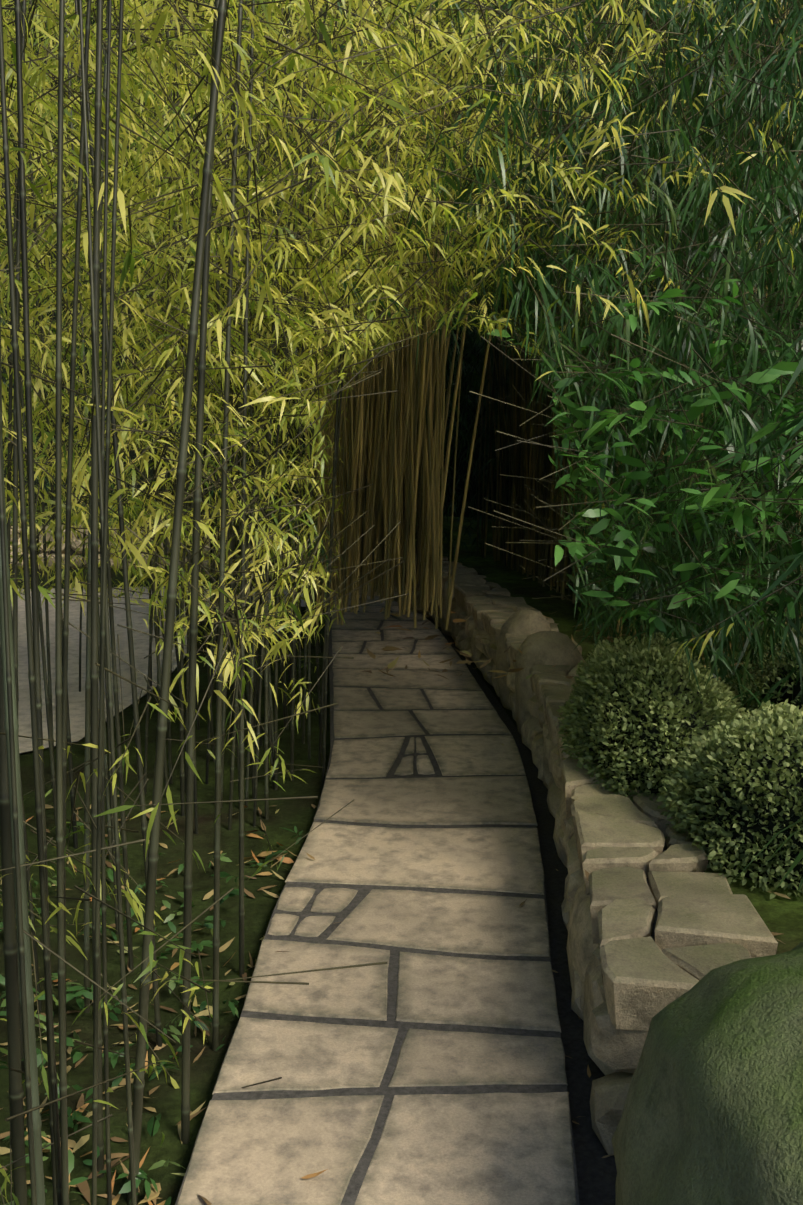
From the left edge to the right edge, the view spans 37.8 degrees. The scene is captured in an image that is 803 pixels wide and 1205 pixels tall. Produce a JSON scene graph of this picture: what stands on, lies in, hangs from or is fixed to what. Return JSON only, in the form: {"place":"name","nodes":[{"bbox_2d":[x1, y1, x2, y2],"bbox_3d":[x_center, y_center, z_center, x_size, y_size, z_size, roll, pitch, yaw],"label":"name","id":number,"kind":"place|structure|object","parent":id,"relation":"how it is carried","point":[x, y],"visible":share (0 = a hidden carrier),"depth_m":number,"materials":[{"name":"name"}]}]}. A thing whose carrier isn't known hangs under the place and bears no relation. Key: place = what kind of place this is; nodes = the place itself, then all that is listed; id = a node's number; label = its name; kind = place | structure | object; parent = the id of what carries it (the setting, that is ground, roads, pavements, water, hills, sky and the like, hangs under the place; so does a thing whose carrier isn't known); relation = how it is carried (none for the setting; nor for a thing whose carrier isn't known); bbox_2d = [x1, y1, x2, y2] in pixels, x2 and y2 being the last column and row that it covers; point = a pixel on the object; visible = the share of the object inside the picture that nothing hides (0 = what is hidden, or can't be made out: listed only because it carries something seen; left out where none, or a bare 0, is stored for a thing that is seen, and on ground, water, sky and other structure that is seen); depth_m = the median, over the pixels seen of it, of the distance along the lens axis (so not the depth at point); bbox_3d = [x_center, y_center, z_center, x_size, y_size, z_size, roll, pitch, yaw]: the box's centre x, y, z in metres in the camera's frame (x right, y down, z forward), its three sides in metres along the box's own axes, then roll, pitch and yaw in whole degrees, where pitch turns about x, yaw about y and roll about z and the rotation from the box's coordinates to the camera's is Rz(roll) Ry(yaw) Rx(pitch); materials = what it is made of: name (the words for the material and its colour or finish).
{"place":"outdoors","nodes":[
{"label":"outdoors","id":0,"kind":"place"},
{"bbox_2d":[0,568,516,1204],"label":"ground","id":1,"kind":"structure","parent":0,"point":[164,1098],"depth_m":3.99,"materials":[{"name":"green plant"}]},
{"bbox_2d":[19,604,301,753],"bbox_3d":[-2.461,0.317,8.151,4.692,0.001,5.671,0,10,2],"label":"deck edge","id":2,"kind":"object","parent":1,"relation":"on","point":[106,721],"visible":0.08,"depth_m":6.04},
{"bbox_2d":[11,586,360,752],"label":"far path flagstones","id":3,"kind":"object","parent":2,"relation":"on","point":[76,698],"visible":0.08,"depth_m":7.79,"materials":[{"name":"grey stone"}]},
{"bbox_2d":[0,0,378,1204],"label":"bamboo stalks","id":4,"kind":"object","parent":1,"relation":"on","point":[16,896],"visible":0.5,"depth_m":2.41,"materials":[{"name":"green plant"}]},
{"bbox_2d":[0,0,802,1204],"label":"bamboo twigs","id":5,"kind":"object","parent":4,"relation":"attached to","point":[356,194],"visible":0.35,"depth_m":3.43,"materials":[{"name":"green plant"}]},
{"bbox_2d":[20,535,666,940],"bbox_3d":[-0.755,0.099,8.460,4.027,0.350,11.868,-6,11,-32],"label":"wall mortar","id":6,"kind":"object","parent":1,"relation":"on","point":[486,581],"depth_m":3.55,"materials":[{"name":"grey concrete"}]},
{"bbox_2d":[175,605,579,1204],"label":"path joints","id":7,"kind":"object","parent":1,"relation":"on","point":[361,1169],"visible":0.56,"depth_m":3.28,"materials":[{"name":"grey concrete"}]},
{"bbox_2d":[177,595,576,1204],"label":"paving stones","id":8,"kind":"object","parent":7,"relation":"on","point":[481,1149],"visible":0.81,"depth_m":3.29,"materials":[{"name":"beige stone"}]},
{"bbox_2d":[10,525,777,1155],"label":"rubble wall stones","id":9,"kind":"object","parent":1,"relation":"on","point":[612,845],"visible":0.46,"depth_m":3.18,"materials":[{"name":"grey stone"}]},
{"bbox_2d":[0,606,789,1204],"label":"fallen leaves","id":10,"kind":"object","parent":1,"relation":"on","point":[84,1188],"visible":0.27,"depth_m":3.27,"materials":[{"name":"brown plant"}]},
{"bbox_2d":[0,0,802,1204],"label":"bamboo leaves","id":11,"kind":"object","parent":1,"relation":"on","point":[386,178],"visible":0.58,"depth_m":3.58,"materials":[{"name":"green plant"}]},
{"bbox_2d":[0,0,802,1204],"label":"bamboo leaves","id":12,"kind":"object","parent":1,"relation":"on","point":[698,194],"visible":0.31,"depth_m":3.97,"materials":[{"name":"green plant"}]},
{"bbox_2d":[441,632,616,1204],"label":"gutter","id":13,"kind":"object","parent":1,"relation":"on","point":[596,1174],"visible":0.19,"depth_m":3.22,"materials":[{"name":"concrete"}]},
{"bbox_2d":[259,0,802,665],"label":"bamboo stalks","id":14,"kind":"object","parent":1,"relation":"on","point":[387,452],"visible":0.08,"depth_m":7.36,"materials":[{"name":"plant"}]},
{"bbox_2d":[11,506,802,953],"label":"raised bed ground","id":15,"kind":"structure","parent":0,"point":[781,916],"depth_m":7.38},
{"bbox_2d":[0,0,776,523],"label":"grove shade","id":16,"kind":"object","parent":15,"relation":"on","point":[460,466],"visible":0.05,"depth_m":14.37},
{"bbox_2d":[435,225,802,662],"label":"broadleaf shrub leaves","id":17,"kind":"object","parent":15,"relation":"on","point":[620,552],"visible":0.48,"depth_m":3.59,"materials":[{"name":"green plant"}]},
{"bbox_2d":[557,623,802,902],"bbox_3d":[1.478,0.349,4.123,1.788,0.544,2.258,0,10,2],"label":"shrub leaves","id":18,"kind":"object","parent":15,"relation":"on","point":[732,731],"visible":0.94,"depth_m":3.79,"materials":[{"name":"green plant"}]},
{"bbox_2d":[612,941,802,1204],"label":"boulder","id":19,"kind":"object","parent":15,"relation":"on","point":[712,1113],"visible":1,"depth_m":1.88,"materials":[{"name":"stone"}]},
{"bbox_2d":[441,574,592,1013],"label":"boulder wall","id":20,"kind":"structure","parent":0,"point":[542,644],"depth_m":5.88,"materials":[{"name":"grey stone"}]}
]}

